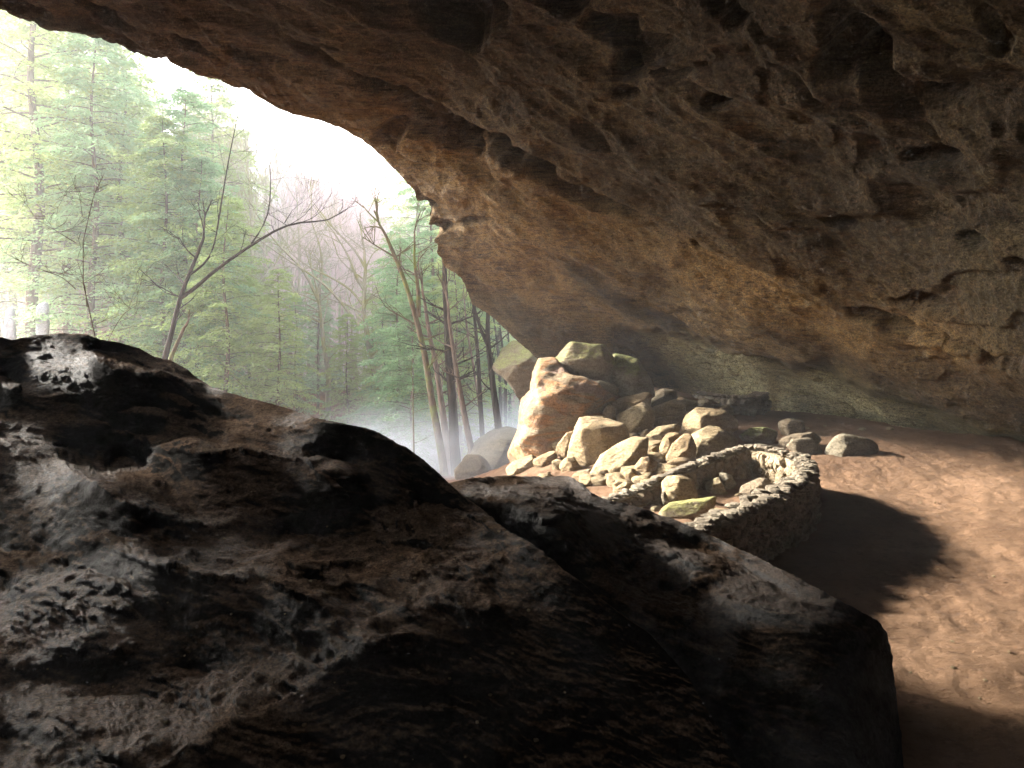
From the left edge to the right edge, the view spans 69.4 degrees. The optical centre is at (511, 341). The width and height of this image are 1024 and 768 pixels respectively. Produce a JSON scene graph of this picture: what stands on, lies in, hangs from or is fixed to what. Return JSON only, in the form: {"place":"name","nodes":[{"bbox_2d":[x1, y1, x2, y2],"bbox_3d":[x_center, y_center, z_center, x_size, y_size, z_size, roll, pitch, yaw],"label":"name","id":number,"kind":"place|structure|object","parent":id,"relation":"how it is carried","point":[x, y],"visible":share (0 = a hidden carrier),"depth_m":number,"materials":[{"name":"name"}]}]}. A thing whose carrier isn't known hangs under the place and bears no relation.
{"place":"outdoors","nodes":[
{"label":"outdoors","id":0,"kind":"place"},
{"bbox_2d":[18,20,414,221],"label":"sky","id":1,"kind":"structure","parent":0,"point":[163,64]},
{"bbox_2d":[0,0,1023,441],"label":"cave roof","id":2,"kind":"structure","parent":0,"point":[812,206],"depth_m":16.82,"materials":[{"name":"stone"}]},
{"bbox_2d":[0,222,1023,767],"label":"ground","id":3,"kind":"structure","parent":0,"point":[882,544],"depth_m":10.37,"materials":[{"name":"soil"}]},
{"bbox_2d":[4,307,16,339],"bbox_3d":[-22.379,-0.717,33.001,0.474,1.625,0.206,0,0,0],"label":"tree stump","id":4,"kind":"object","parent":3,"relation":"on","point":[10,327],"visible":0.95,"depth_m":32.91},
{"bbox_2d":[36,302,49,334],"bbox_3d":[-20.937,-0.789,32.998,0.569,1.940,0.228,0,0,0],"label":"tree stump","id":5,"kind":"object","parent":3,"relation":"on","point":[42,327],"visible":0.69,"depth_m":32.90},
{"bbox_2d":[0,17,87,323],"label":"hemlock tree","id":6,"kind":"object","parent":3,"relation":"on","point":[1,312],"visible":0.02,"depth_m":50.85,"materials":[{"name":"green plant"}]},
{"bbox_2d":[0,58,100,329],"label":"hemlock tree","id":7,"kind":"object","parent":3,"relation":"on","point":[11,150],"visible":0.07,"depth_m":48.83,"materials":[{"name":"green plant"}]},
{"bbox_2d":[0,11,101,332],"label":"hemlock tree","id":8,"kind":"object","parent":3,"relation":"on","point":[12,298],"visible":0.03,"depth_m":49.53,"materials":[{"name":"green plant"}]},
{"bbox_2d":[0,10,114,335],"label":"hemlock tree","id":9,"kind":"object","parent":3,"relation":"on","point":[9,124],"visible":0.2,"depth_m":40.25,"materials":[{"name":"green plant"}]},
{"bbox_2d":[0,158,144,339],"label":"sapling","id":10,"kind":"object","parent":3,"relation":"on","point":[79,252],"visible":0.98,"depth_m":9.50,"materials":[{"name":"brown plant"}]},
{"bbox_2d":[0,10,167,336],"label":"hemlock tree","id":11,"kind":"object","parent":3,"relation":"on","point":[28,85],"visible":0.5,"depth_m":37.67,"materials":[{"name":"green plant"}]},
{"bbox_2d":[0,24,174,333],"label":"hemlock tree","id":12,"kind":"object","parent":3,"relation":"on","point":[7,56],"visible":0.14,"depth_m":41.01,"materials":[{"name":"green plant"}]},
{"bbox_2d":[0,31,188,356],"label":"hemlock tree","id":13,"kind":"object","parent":3,"relation":"on","point":[89,140],"visible":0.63,"depth_m":36.47,"materials":[{"name":"green plant"}]},
{"bbox_2d":[16,41,220,348],"bbox_3d":[-20.928,-7.648,40.265,9.966,19.567,9.476,0,0,-13],"label":"hemlock tree","id":14,"kind":"object","parent":3,"relation":"on","point":[148,80],"visible":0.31,"depth_m":38.95,"materials":[{"name":"green plant"}]},
{"bbox_2d":[72,127,177,317],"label":"hemlock tree","id":15,"kind":"object","parent":3,"relation":"on","point":[117,250],"visible":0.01,"depth_m":52.85,"materials":[{"name":"green plant"}]},
{"bbox_2d":[71,114,271,392],"bbox_3d":[-15.957,-3.245,34.956,9.130,14.801,8.873,0,0,-43],"label":"hemlock tree","id":16,"kind":"object","parent":3,"relation":"on","point":[145,127],"visible":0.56,"depth_m":34.21,"materials":[{"name":"green plant"}]},
{"bbox_2d":[92,86,273,391],"bbox_3d":[-16.187,-4.133,36.146,8.948,16.537,8.258,0,0,-28],"label":"hemlock tree","id":17,"kind":"object","parent":3,"relation":"on","point":[183,95],"visible":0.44,"depth_m":35.19,"materials":[{"name":"green plant"}]},
{"bbox_2d":[168,309,197,360],"bbox_3d":[-13.052,1.722,29.015,1.759,6.000,0.701,0,0,0],"label":"bent stem","id":18,"kind":"object","parent":3,"relation":"on","point":[173,351],"visible":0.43,"depth_m":28.76,"materials":[{"name":"brown plant"}]},
{"bbox_2d":[134,156,270,396],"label":"hemlock tree","id":19,"kind":"object","parent":3,"relation":"on","point":[208,163],"visible":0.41,"depth_m":34.49,"materials":[{"name":"green plant"}]},
{"bbox_2d":[130,70,287,350],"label":"hemlock tree","id":20,"kind":"object","parent":3,"relation":"on","point":[227,103],"visible":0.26,"depth_m":42.94,"materials":[{"name":"green plant"}]},
{"bbox_2d":[139,62,283,357],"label":"bare tree","id":21,"kind":"object","parent":3,"relation":"on","point":[207,146],"visible":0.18,"depth_m":46.06,"materials":[{"name":"brown plant"}]},
{"bbox_2d":[157,91,280,364],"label":"bare tree","id":22,"kind":"object","parent":3,"relation":"on","point":[236,151],"visible":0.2,"depth_m":47.94,"materials":[{"name":"brown plant"}]},
{"bbox_2d":[165,194,292,401],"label":"hemlock tree","id":23,"kind":"object","parent":3,"relation":"on","point":[227,332],"visible":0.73,"depth_m":32.83,"materials":[{"name":"green plant"}]},
{"bbox_2d":[172,131,292,349],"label":"hemlock tree","id":24,"kind":"object","parent":3,"relation":"on","point":[267,247],"visible":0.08,"depth_m":51.29,"materials":[{"name":"green plant"}]},
{"bbox_2d":[138,86,359,359],"bbox_3d":[-10.050,-2.679,28.797,8.308,14.814,3.342,0,0,0],"label":"crooked tree","id":25,"kind":"object","parent":3,"relation":"on","point":[182,294],"visible":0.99,"depth_m":28.46,"materials":[{"name":"brown plant"}]},
{"bbox_2d":[219,278,284,403],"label":"hemlock tree","id":26,"kind":"object","parent":3,"relation":"on","point":[253,334],"visible":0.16,"depth_m":37.88,"materials":[{"name":"green plant"}]},
{"bbox_2d":[188,80,328,379],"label":"bare tree","id":27,"kind":"object","parent":3,"relation":"on","point":[249,194],"visible":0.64,"depth_m":44.16,"materials":[{"name":"brown plant"}]},
{"bbox_2d":[200,102,316,371],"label":"bare tree","id":28,"kind":"object","parent":3,"relation":"on","point":[255,136],"visible":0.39,"depth_m":49.84,"materials":[{"name":"brown plant"}]},
{"bbox_2d":[196,81,326,363],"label":"bare tree","id":29,"kind":"object","parent":3,"relation":"on","point":[275,133],"visible":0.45,"depth_m":49.86,"materials":[{"name":"brown plant"}]},
{"bbox_2d":[222,132,320,318],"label":"bare tree","id":30,"kind":"object","parent":3,"relation":"on","point":[276,199],"visible":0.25,"depth_m":57.02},
{"bbox_2d":[231,268,332,420],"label":"hemlock tree","id":31,"kind":"object","parent":3,"relation":"on","point":[267,309],"visible":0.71,"depth_m":32.75,"materials":[{"name":"green plant"}]},
{"bbox_2d":[260,296,331,415],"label":"hemlock tree","id":32,"kind":"object","parent":3,"relation":"on","point":[304,341],"visible":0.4,"depth_m":36.89,"materials":[{"name":"green plant"}]},
{"bbox_2d":[249,170,349,384],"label":"bare tree","id":33,"kind":"object","parent":3,"relation":"on","point":[294,250],"visible":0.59,"depth_m":47.87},
{"bbox_2d":[254,139,359,377],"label":"bare tree","id":34,"kind":"object","parent":3,"relation":"on","point":[299,270],"visible":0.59,"depth_m":48.02,"materials":[{"name":"brown plant"}]},
{"bbox_2d":[257,145,357,376],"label":"bare tree","id":35,"kind":"object","parent":3,"relation":"on","point":[309,240],"visible":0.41,"depth_m":50.79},
{"bbox_2d":[263,142,353,340],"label":"bare tree","id":36,"kind":"object","parent":3,"relation":"on","point":[298,200],"visible":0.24,"depth_m":57.10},
{"bbox_2d":[267,147,354,338],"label":"bare tree","id":37,"kind":"object","parent":3,"relation":"on","point":[315,214],"visible":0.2,"depth_m":58.71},
{"bbox_2d":[284,269,355,393],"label":"hemlock tree","id":38,"kind":"object","parent":3,"relation":"on","point":[329,329],"visible":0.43,"depth_m":43.83,"materials":[{"name":"green plant"}]},
{"bbox_2d":[228,150,416,418],"bbox_3d":[-9.137,-2.739,38.015,11.500,14.635,6.367,0,0,18],"label":"pale tree","id":39,"kind":"object","parent":3,"relation":"on","point":[323,342],"visible":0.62,"depth_m":37.94,"materials":[{"name":"grey plant"}]},
{"bbox_2d":[297,248,349,407],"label":"slender tree","id":40,"kind":"object","parent":3,"relation":"on","point":[318,386],"visible":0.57,"depth_m":39.94,"materials":[{"name":"brown plant"}]},
{"bbox_2d":[233,173,420,436],"bbox_3d":[-9.268,-1.893,36.238,10.562,13.931,5.845,0,0,0],"label":"pale tree","id":41,"kind":"object","parent":3,"relation":"on","point":[365,300],"visible":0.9,"depth_m":35.95,"materials":[{"name":"grey plant"}]},
{"bbox_2d":[270,127,387,365],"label":"bare tree","id":42,"kind":"object","parent":3,"relation":"on","point":[328,233],"visible":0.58,"depth_m":48.92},
{"bbox_2d":[287,121,380,345],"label":"bare tree","id":43,"kind":"object","parent":3,"relation":"on","point":[332,283],"visible":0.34,"depth_m":59.49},
{"bbox_2d":[288,133,380,342],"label":"bare tree","id":44,"kind":"object","parent":3,"relation":"on","point":[328,205],"visible":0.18,"depth_m":60.26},
{"bbox_2d":[302,132,383,351],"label":"bare tree","id":45,"kind":"object","parent":3,"relation":"on","point":[350,180],"visible":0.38,"depth_m":58.40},
{"bbox_2d":[287,128,402,373],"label":"bare tree","id":46,"kind":"object","parent":3,"relation":"on","point":[343,253],"visible":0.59,"depth_m":49.30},
{"bbox_2d":[292,145,401,370],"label":"bare tree","id":47,"kind":"object","parent":3,"relation":"on","point":[365,157],"visible":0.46,"depth_m":52.84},
{"bbox_2d":[314,313,381,431],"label":"hemlock tree","id":48,"kind":"object","parent":3,"relation":"on","point":[345,327],"visible":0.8,"depth_m":34.91,"materials":[{"name":"green plant"}]},
{"bbox_2d":[309,142,392,335],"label":"bare tree","id":49,"kind":"object","parent":3,"relation":"on","point":[353,302],"visible":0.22,"depth_m":63.87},
{"bbox_2d":[315,178,399,389],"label":"bare tree","id":50,"kind":"object","parent":3,"relation":"on","point":[361,275],"visible":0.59,"depth_m":46.65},
{"bbox_2d":[317,155,412,294],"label":"bare tree","id":51,"kind":"object","parent":3,"relation":"on","point":[359,211],"visible":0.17,"depth_m":55.61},
{"bbox_2d":[323,153,412,367],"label":"bare tree","id":52,"kind":"object","parent":3,"relation":"on","point":[368,314],"visible":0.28,"depth_m":52.46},
{"bbox_2d":[340,276,397,399],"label":"hemlock tree","id":53,"kind":"object","parent":3,"relation":"on","point":[371,278],"visible":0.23,"depth_m":41.80,"materials":[{"name":"green plant"}]},
{"bbox_2d":[0,333,739,767],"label":"foreground boulder","id":54,"kind":"object","parent":3,"relation":"on","point":[144,469],"visible":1,"depth_m":5.05,"materials":[{"name":"stone"}]},
{"bbox_2d":[333,172,411,378],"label":"bare tree","id":55,"kind":"object","parent":3,"relation":"on","point":[372,232],"visible":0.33,"depth_m":48.18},
{"bbox_2d":[338,284,426,432],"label":"hemlock tree","id":56,"kind":"object","parent":3,"relation":"on","point":[371,332],"visible":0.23,"depth_m":37.73,"materials":[{"name":"green plant"}]},
{"bbox_2d":[334,238,446,444],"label":"hemlock tree","id":57,"kind":"object","parent":3,"relation":"on","point":[404,243],"visible":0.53,"depth_m":32.62,"materials":[{"name":"green plant"}]},
{"bbox_2d":[344,160,458,394],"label":"hemlock tree","id":58,"kind":"object","parent":3,"relation":"on","point":[396,184],"visible":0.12,"depth_m":46.56,"materials":[{"name":"green plant"}]},
{"bbox_2d":[345,182,463,475],"bbox_3d":[-3.974,-0.285,27.769,4.526,11.376,2.551,0,0,-10],"label":"leaning tree","id":59,"kind":"object","parent":3,"relation":"on","point":[441,454],"visible":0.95,"depth_m":27.91,"materials":[{"name":"brown plant"}]},
{"bbox_2d":[359,280,458,469],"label":"hemlock tree","id":60,"kind":"object","parent":3,"relation":"on","point":[404,298],"visible":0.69,"depth_m":30.78,"materials":[{"name":"green plant"}]},
{"bbox_2d":[354,181,503,450],"bbox_3d":[-4.017,-1.882,35.844,7.432,14.883,8.053,0,0,-25],"label":"hemlock tree","id":61,"kind":"object","parent":3,"relation":"on","point":[428,233],"visible":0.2,"depth_m":35.64,"materials":[{"name":"green plant"}]},
{"bbox_2d":[393,238,476,473],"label":"slender tree","id":62,"kind":"object","parent":3,"relation":"on","point":[443,416],"visible":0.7,"depth_m":28.91,"materials":[{"name":"brown plant"}]},
{"bbox_2d":[377,257,510,460],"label":"hemlock tree","id":63,"kind":"object","parent":3,"relation":"on","point":[456,312],"visible":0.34,"depth_m":32.59,"materials":[{"name":"green plant"}]},
{"bbox_2d":[393,264,498,475],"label":"dark tree","id":64,"kind":"object","parent":3,"relation":"on","point":[455,456],"visible":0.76,"depth_m":27.88,"materials":[{"name":"brown plant"}]},
{"bbox_2d":[391,203,512,428],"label":"hemlock tree","id":65,"kind":"object","parent":3,"relation":"on","point":[436,233],"visible":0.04,"depth_m":37.06,"materials":[{"name":"green plant"}]},
{"bbox_2d":[418,314,488,458],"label":"slender tree","id":66,"kind":"object","parent":3,"relation":"on","point":[460,434],"visible":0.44,"depth_m":30.93,"materials":[{"name":"brown plant"}]},
{"bbox_2d":[421,256,497,453],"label":"slender tree","id":67,"kind":"object","parent":3,"relation":"on","point":[468,435],"visible":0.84,"depth_m":27.46,"materials":[{"name":"brown plant"}]},
{"bbox_2d":[438,282,496,406],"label":"slender tree","id":68,"kind":"object","parent":3,"relation":"on","point":[472,360],"visible":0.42,"depth_m":30.98,"materials":[{"name":"brown plant"}]},
{"bbox_2d":[454,454,491,479],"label":"boulder","id":69,"kind":"object","parent":3,"relation":"on","point":[470,466],"visible":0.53,"depth_m":25.18,"materials":[{"name":"grey stone"}]},
{"bbox_2d":[442,305,504,436],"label":"slender tree","id":70,"kind":"object","parent":3,"relation":"on","point":[480,412],"visible":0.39,"depth_m":28.93,"materials":[{"name":"brown plant"}]},
{"bbox_2d":[436,278,520,429],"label":"hemlock tree","id":71,"kind":"object","parent":3,"relation":"on","point":[512,415],"visible":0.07,"depth_m":35.09,"materials":[{"name":"green plant"}]},
{"bbox_2d":[450,293,508,428],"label":"forked tree","id":72,"kind":"object","parent":3,"relation":"on","point":[494,396],"visible":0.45,"depth_m":27.90,"materials":[{"name":"brown plant"}]},
{"bbox_2d":[477,318,501,421],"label":"slender tree","id":73,"kind":"object","parent":3,"relation":"on","point":[499,388],"visible":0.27,"depth_m":32.95,"materials":[{"name":"brown plant"}]},
{"bbox_2d":[467,426,516,468],"bbox_3d":[-0.515,4.632,27.304,2.474,2.875,2.539,0,0,-31],"label":"boulder","id":74,"kind":"object","parent":3,"relation":"on","point":[491,447],"visible":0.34,"depth_m":26.44,"materials":[{"name":"grey stone"}]},
{"bbox_2d":[492,340,537,401],"bbox_3d":[0.449,1.218,27.102,2.351,2.526,2.210,0,0,0],"label":"boulder","id":75,"kind":"object","parent":3,"relation":"on","point":[514,364],"visible":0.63,"depth_m":26.41,"materials":[{"name":"stone"}]},
{"bbox_2d":[506,454,536,475],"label":"boulder","id":76,"kind":"object","parent":3,"relation":"on","point":[518,466],"visible":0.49,"depth_m":18.49,"materials":[{"name":"beige stone"}]},
{"bbox_2d":[533,451,557,467],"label":"boulder","id":77,"kind":"object","parent":3,"relation":"on","point":[545,459],"visible":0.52,"depth_m":18.08,"materials":[{"name":"beige stone"}]},
{"bbox_2d":[507,357,621,462],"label":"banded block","id":78,"kind":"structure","parent":3,"relation":"on","point":[558,399],"depth_m":19.16,"materials":[{"name":"beige stone"}]},
{"bbox_2d":[556,342,614,382],"bbox_3d":[2.012,0.647,20.601,1.966,1.286,0.998,0,0,0],"label":"boulder","id":79,"kind":"object","parent":78,"relation":"on","point":[595,362],"visible":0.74,"depth_m":20.22,"materials":[{"name":"stone"}]},
{"bbox_2d":[556,431,572,458],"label":"boulder","id":80,"kind":"object","parent":3,"relation":"on","point":[562,447],"visible":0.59,"depth_m":17.91,"materials":[{"name":"beige stone"}]},
{"bbox_2d":[559,456,582,471],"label":"boulder","id":81,"kind":"object","parent":3,"relation":"on","point":[570,463],"visible":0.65,"depth_m":17.08,"materials":[{"name":"beige stone"}]},
{"bbox_2d":[567,416,628,466],"bbox_3d":[2.070,2.556,17.672,1.497,1.475,1.037,0,0,0],"label":"boulder","id":82,"kind":"object","parent":3,"relation":"on","point":[592,439],"visible":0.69,"depth_m":17.32,"materials":[{"name":"beige stone"}]},
{"bbox_2d":[590,436,648,473],"bbox_3d":[2.330,2.787,16.331,1.351,1.354,1.034,0,0,0],"label":"boulder","id":83,"kind":"object","parent":3,"relation":"on","point":[633,450],"visible":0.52,"depth_m":16.08,"materials":[{"name":"beige stone"}]},
{"bbox_2d":[609,353,654,397],"bbox_3d":[3.358,1.074,20.604,1.363,1.466,1.100,0,0,0],"label":"boulder","id":84,"kind":"object","parent":3,"relation":"on","point":[630,375],"visible":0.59,"depth_m":20.28,"materials":[{"name":"stone"}]},
{"bbox_2d":[615,402,654,434],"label":"boulder","id":85,"kind":"object","parent":3,"relation":"on","point":[638,418],"visible":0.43,"depth_m":18.83,"materials":[{"name":"beige stone"}]},
{"bbox_2d":[635,456,658,472],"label":"boulder","id":86,"kind":"object","parent":3,"relation":"on","point":[646,464],"visible":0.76,"depth_m":15.48,"materials":[{"name":"beige stone"}]},
{"bbox_2d":[649,440,661,445],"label":"stone","id":87,"kind":"object","parent":3,"relation":"on","point":[657,442],"visible":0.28,"depth_m":17.79,"materials":[{"name":"beige stone"}]},
{"bbox_2d":[645,424,679,439],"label":"boulder","id":88,"kind":"object","parent":87,"relation":"on","point":[659,433],"visible":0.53,"depth_m":17.95,"materials":[{"name":"beige stone"}]},
{"bbox_2d":[651,388,677,407],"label":"boulder","id":89,"kind":"object","parent":3,"relation":"on","point":[662,395],"visible":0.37,"depth_m":20.98,"materials":[{"name":"grey stone"}]},
{"bbox_2d":[658,432,679,455],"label":"boulder","id":90,"kind":"object","parent":3,"relation":"on","point":[668,439],"visible":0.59,"depth_m":16.67,"materials":[{"name":"beige stone"}]},
{"bbox_2d":[653,399,685,426],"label":"boulder","id":91,"kind":"object","parent":3,"relation":"on","point":[670,412],"visible":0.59,"depth_m":19.62,"materials":[{"name":"beige stone"}]},
{"bbox_2d":[449,475,903,767],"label":"ridge boulder","id":92,"kind":"object","parent":3,"relation":"on","point":[780,668],"visible":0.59,"depth_m":5.85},
{"bbox_2d":[660,475,697,501],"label":"boulder","id":93,"kind":"object","parent":3,"relation":"on","point":[676,488],"visible":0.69,"depth_m":13.11,"materials":[{"name":"beige stone"}]},
{"bbox_2d":[664,433,696,463],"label":"boulder","id":94,"kind":"object","parent":3,"relation":"on","point":[684,445],"visible":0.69,"depth_m":16.34,"materials":[{"name":"beige stone"}]},
{"bbox_2d":[658,496,715,519],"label":"boulder","id":95,"kind":"object","parent":3,"relation":"on","point":[692,509],"visible":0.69,"depth_m":11.89,"materials":[{"name":"stone"}]},
{"bbox_2d":[680,407,737,434],"bbox_3d":[5.002,2.171,18.632,1.467,0.991,0.776,0,0,0],"label":"boulder","id":96,"kind":"object","parent":3,"relation":"on","point":[696,419],"visible":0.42,"depth_m":18.50,"materials":[{"name":"beige stone"}]},
{"bbox_2d":[602,443,821,561],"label":"ring wall","id":97,"kind":"structure","parent":3,"relation":"on","point":[781,513],"depth_m":11.04,"materials":[{"name":"stone"}]},
{"bbox_2d":[691,426,737,457],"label":"boulder","id":98,"kind":"object","parent":3,"relation":"on","point":[708,440],"visible":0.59,"depth_m":16.60,"materials":[{"name":"beige stone"}]},
{"bbox_2d":[705,477,725,493],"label":"boulder","id":99,"kind":"object","parent":3,"relation":"on","point":[714,486],"visible":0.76,"depth_m":13.72,"materials":[{"name":"beige stone"}]},
{"bbox_2d":[692,391,771,415],"bbox_3d":[6.470,1.978,21.869,2.368,0.964,1.408,0,0,17],"label":"rock","id":100,"kind":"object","parent":3,"relation":"on","point":[754,403],"depth_m":21.26,"materials":[{"name":"stone"}]},
{"bbox_2d":[739,478,771,494],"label":"boulder","id":101,"kind":"object","parent":3,"relation":"on","point":[748,488],"visible":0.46,"depth_m":13.48,"materials":[{"name":"grey stone"}]},
{"bbox_2d":[739,427,777,443],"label":"boulder","id":102,"kind":"object","parent":3,"relation":"on","point":[763,435],"visible":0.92,"depth_m":18.43,"materials":[{"name":"stone"}]},
{"bbox_2d":[778,418,805,435],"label":"boulder","id":103,"kind":"object","parent":3,"relation":"on","point":[788,426],"visible":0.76,"depth_m":19.02,"materials":[{"name":"grey stone"}]},
{"bbox_2d":[778,432,821,447],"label":"boulder","id":104,"kind":"object","parent":3,"relation":"on","point":[786,440],"visible":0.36,"depth_m":17.91,"materials":[{"name":"grey stone"}]},
{"bbox_2d":[786,437,822,454],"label":"boulder","id":105,"kind":"object","parent":3,"relation":"on","point":[807,445],"visible":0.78,"depth_m":17.43,"materials":[{"name":"grey stone"}]},
{"bbox_2d":[825,433,878,456],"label":"boulder","id":106,"kind":"object","parent":3,"relation":"on","point":[842,445],"visible":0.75,"depth_m":17.05,"materials":[{"name":"grey stone"}]},
{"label":"stone","id":107,"kind":"object","parent":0,"visible":0},
{"bbox_2d":[611,392,651,414],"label":"boulder","id":108,"kind":"object","parent":107,"relation":"on","point":[621,404],"visible":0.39,"depth_m":19.49,"materials":[{"name":"beige stone"}]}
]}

